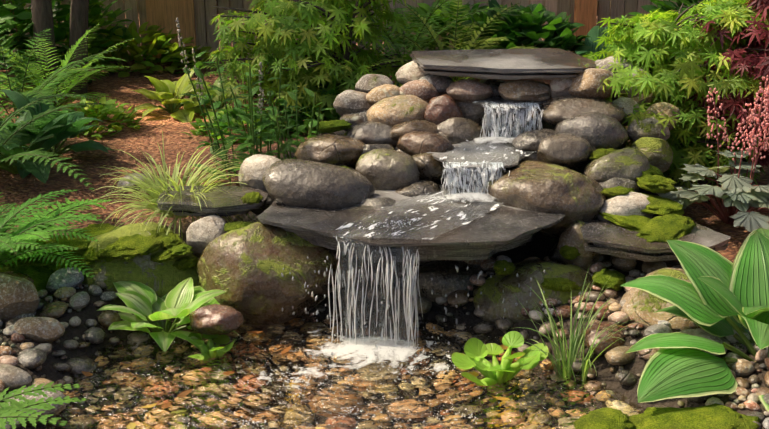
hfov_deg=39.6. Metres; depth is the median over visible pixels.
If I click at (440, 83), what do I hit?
boulder
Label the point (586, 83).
boulder
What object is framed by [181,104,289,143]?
groundcover
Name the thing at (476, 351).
water plant
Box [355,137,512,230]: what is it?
water foam
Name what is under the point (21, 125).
fern
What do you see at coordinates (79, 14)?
tree trunk
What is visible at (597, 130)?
boulder
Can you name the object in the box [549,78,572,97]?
boulder
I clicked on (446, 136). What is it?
rock
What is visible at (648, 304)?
boulder
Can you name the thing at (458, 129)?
boulder
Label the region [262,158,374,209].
boulder
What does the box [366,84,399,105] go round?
boulder
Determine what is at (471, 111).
boulder
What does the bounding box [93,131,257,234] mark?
ornamental grass
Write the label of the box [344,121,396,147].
boulder
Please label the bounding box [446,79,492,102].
boulder
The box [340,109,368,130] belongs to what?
boulder
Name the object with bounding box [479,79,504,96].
boulder
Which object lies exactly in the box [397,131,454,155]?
boulder
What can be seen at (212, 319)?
rock
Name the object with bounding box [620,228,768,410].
hosta
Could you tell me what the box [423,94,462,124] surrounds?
boulder
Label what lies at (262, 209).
rock
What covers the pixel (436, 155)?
slab ledge
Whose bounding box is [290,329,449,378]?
pond foam
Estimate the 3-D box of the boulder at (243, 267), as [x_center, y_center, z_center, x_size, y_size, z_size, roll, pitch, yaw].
[-0.360,0.183,3.260,0.433,0.324,0.280,1,19,2]
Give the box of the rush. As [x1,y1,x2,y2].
[511,265,661,380]
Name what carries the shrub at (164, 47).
on the ground at (126, 140)
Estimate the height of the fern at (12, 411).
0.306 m
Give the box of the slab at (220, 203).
[156,186,267,216]
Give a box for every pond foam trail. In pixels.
[248,363,353,396]
[399,355,450,378]
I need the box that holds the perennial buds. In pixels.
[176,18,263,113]
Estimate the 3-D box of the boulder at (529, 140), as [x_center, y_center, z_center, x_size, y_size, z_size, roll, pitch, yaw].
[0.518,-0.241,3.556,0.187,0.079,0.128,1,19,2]
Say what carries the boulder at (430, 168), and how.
on the slab at (493, 232)
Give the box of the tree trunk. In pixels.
[68,0,88,93]
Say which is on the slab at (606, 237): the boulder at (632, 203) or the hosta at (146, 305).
the boulder at (632, 203)
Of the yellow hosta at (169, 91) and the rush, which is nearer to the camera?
the rush
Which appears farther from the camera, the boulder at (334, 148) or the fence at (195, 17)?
the fence at (195, 17)
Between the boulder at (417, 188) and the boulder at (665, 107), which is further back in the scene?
the boulder at (665, 107)
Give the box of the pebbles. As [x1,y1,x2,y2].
[0,173,768,428]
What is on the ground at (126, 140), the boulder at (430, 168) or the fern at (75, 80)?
the fern at (75, 80)
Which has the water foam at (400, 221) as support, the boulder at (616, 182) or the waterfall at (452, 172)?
the waterfall at (452, 172)
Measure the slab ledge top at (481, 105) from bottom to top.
0.042 m
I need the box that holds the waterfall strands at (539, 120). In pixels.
[479,108,542,138]
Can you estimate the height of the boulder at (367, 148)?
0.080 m
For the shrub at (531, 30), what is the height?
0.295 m
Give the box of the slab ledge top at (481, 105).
[472,103,541,108]
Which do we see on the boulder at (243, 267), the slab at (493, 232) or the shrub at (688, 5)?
the slab at (493, 232)
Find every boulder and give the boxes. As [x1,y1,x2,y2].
[0,273,39,322]
[82,222,198,297]
[186,215,225,258]
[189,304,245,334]
[197,222,336,325]
[238,154,279,191]
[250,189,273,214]
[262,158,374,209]
[294,133,364,165]
[333,90,370,115]
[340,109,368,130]
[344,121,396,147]
[355,74,392,92]
[355,148,419,189]
[359,197,395,206]
[361,144,395,154]
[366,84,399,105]
[367,95,427,126]
[390,119,438,141]
[395,180,442,196]
[396,61,429,84]
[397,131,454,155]
[399,79,438,102]
[412,153,445,180]
[414,260,483,301]
[419,74,453,95]
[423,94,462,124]
[437,117,483,142]
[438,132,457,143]
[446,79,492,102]
[455,101,484,125]
[473,259,592,323]
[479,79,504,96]
[486,160,605,236]
[498,80,550,101]
[512,129,560,152]
[521,152,539,161]
[537,133,595,168]
[538,95,625,126]
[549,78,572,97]
[555,112,627,149]
[557,220,600,270]
[568,68,617,98]
[583,147,649,184]
[595,56,632,73]
[597,192,653,220]
[599,177,638,199]
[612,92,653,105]
[613,97,638,125]
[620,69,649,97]
[621,267,690,328]
[627,114,669,141]
[630,137,672,172]
[643,102,679,130]
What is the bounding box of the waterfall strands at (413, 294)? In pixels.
[328,243,422,346]
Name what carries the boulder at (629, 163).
on the moss cushions
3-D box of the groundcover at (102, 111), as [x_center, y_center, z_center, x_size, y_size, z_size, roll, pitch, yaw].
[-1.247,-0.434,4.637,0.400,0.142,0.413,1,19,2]
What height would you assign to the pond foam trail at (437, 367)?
0.017 m
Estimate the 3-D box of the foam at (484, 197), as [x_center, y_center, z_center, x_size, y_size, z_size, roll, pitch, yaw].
[0.271,-0.061,3.353,0.380,0.017,0.170,1,19,2]
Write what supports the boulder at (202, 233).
on the ground at (126, 140)
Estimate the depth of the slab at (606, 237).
3.15 m
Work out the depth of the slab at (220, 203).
3.37 m
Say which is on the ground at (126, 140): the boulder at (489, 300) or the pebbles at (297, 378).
the boulder at (489, 300)
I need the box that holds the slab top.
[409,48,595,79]
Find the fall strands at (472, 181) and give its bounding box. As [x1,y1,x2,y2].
[441,168,509,196]
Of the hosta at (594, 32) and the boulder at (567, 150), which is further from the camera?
the hosta at (594, 32)
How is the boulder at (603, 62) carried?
on the boulder at (586, 83)
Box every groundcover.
[67,96,141,140]
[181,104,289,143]
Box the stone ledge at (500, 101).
[471,97,547,105]
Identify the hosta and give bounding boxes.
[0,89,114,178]
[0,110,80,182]
[97,277,236,351]
[130,69,213,122]
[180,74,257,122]
[550,24,641,80]
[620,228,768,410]
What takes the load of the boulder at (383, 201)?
on the slab at (493, 232)
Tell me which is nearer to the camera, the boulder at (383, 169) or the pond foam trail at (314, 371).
the pond foam trail at (314, 371)
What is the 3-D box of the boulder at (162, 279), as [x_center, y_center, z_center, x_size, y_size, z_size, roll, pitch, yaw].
[-0.767,0.210,3.370,0.467,0.376,0.311,1,19,2]
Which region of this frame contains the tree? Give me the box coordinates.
[31,0,60,94]
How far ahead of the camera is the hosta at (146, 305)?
3.11 m
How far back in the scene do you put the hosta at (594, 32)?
5.10 m
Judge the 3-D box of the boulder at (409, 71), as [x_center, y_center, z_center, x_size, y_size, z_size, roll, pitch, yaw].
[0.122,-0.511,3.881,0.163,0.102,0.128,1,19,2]
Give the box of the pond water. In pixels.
[43,313,645,428]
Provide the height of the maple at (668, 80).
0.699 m
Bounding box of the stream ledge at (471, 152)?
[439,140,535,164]
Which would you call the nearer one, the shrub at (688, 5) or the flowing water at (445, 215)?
the flowing water at (445, 215)
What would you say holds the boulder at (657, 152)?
on the ground at (126, 140)
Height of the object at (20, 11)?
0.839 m
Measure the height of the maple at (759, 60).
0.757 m
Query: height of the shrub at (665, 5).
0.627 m
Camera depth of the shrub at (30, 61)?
5.37 m
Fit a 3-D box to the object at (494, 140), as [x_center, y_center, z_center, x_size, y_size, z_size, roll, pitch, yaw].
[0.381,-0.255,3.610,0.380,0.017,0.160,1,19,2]
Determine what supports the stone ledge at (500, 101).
on the slab ledge top at (481, 105)
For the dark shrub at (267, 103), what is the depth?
4.94 m
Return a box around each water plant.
[188,333,234,360]
[451,331,548,385]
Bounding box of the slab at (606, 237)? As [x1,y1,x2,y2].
[580,220,730,261]
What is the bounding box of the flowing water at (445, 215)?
[329,191,504,239]
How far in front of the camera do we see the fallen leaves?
2.85 m
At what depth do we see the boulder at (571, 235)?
3.26 m
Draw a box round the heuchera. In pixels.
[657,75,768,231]
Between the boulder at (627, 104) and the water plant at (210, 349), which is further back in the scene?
the boulder at (627, 104)
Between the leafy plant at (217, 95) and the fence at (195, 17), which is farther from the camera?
the fence at (195, 17)
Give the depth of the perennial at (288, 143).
3.70 m
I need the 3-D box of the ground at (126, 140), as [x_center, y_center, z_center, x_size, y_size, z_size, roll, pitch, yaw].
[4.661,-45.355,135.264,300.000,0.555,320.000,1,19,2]
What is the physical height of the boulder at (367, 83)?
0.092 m
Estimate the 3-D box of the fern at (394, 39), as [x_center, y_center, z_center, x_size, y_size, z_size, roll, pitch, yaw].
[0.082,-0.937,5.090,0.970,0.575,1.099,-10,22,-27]
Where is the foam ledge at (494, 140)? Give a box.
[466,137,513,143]
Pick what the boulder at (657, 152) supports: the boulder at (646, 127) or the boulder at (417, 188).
the boulder at (646, 127)
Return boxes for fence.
[9,0,701,60]
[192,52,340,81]
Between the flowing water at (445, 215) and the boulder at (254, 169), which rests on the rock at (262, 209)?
the boulder at (254, 169)
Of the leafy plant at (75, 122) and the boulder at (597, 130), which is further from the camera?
the leafy plant at (75, 122)
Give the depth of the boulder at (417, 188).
3.42 m
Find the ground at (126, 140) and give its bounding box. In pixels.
[0,14,768,428]
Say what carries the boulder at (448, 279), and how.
on the ground at (126, 140)
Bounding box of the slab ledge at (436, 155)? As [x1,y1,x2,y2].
[427,143,517,171]
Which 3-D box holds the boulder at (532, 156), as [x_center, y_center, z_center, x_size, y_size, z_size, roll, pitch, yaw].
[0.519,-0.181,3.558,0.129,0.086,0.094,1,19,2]
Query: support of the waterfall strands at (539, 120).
on the water foam at (400, 221)
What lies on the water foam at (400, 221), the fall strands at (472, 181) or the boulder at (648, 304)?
the fall strands at (472, 181)
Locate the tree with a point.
(42, 15)
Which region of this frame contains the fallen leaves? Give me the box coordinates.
[41,325,650,428]
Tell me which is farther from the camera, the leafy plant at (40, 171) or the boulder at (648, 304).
the leafy plant at (40, 171)
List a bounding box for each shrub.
[0,0,67,83]
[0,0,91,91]
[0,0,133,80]
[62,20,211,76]
[247,37,402,110]
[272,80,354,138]
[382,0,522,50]
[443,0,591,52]
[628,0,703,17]
[679,0,758,46]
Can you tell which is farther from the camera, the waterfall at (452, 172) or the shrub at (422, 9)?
the shrub at (422, 9)
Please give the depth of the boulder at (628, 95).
3.69 m
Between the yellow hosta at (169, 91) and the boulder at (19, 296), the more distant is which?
the yellow hosta at (169, 91)
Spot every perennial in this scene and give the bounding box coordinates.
[178,28,299,184]
[257,86,332,159]
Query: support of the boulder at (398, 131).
on the boulder
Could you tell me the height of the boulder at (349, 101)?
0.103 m
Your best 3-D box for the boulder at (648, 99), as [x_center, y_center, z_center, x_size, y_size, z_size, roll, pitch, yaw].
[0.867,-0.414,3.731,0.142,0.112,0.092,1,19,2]
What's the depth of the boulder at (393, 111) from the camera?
3.68 m
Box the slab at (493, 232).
[257,184,564,260]
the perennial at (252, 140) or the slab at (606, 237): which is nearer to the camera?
the slab at (606, 237)
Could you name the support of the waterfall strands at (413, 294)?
on the pond foam at (358, 350)
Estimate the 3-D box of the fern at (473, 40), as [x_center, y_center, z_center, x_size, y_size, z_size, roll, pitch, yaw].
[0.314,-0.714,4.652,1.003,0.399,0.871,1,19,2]
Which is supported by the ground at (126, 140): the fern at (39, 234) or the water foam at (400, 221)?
the fern at (39, 234)
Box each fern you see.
[0,20,128,122]
[0,24,137,107]
[0,91,101,189]
[0,189,103,268]
[0,192,113,277]
[0,381,89,428]
[349,0,536,66]
[368,0,533,87]
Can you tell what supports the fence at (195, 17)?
on the ground at (126, 140)
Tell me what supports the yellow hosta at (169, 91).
on the ground at (126, 140)
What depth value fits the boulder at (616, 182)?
3.38 m
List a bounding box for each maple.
[207,0,414,120]
[578,0,768,188]
[683,0,768,172]
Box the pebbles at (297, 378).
[129,319,578,428]
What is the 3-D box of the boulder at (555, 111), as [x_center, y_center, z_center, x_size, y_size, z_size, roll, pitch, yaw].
[0.672,-0.349,3.644,0.293,0.106,0.201,1,19,2]
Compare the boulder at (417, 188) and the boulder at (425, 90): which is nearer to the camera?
the boulder at (417, 188)
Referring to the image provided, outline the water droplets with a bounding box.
[281,256,544,364]
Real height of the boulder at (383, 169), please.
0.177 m
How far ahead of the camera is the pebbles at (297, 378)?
2.81 m
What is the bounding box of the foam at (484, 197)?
[431,192,496,202]
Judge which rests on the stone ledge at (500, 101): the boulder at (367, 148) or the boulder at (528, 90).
the boulder at (528, 90)
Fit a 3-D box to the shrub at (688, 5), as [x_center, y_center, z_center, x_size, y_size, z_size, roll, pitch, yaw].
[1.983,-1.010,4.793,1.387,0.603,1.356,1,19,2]
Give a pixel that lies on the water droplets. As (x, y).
(445, 308)
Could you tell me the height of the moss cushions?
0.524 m
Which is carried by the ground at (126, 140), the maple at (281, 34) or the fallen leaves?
the maple at (281, 34)
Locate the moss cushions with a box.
[0,93,760,428]
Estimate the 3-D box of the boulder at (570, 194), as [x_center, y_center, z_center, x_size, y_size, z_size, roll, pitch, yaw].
[0.506,-0.044,3.391,0.395,0.218,0.294,1,19,2]
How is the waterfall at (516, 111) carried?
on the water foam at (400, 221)

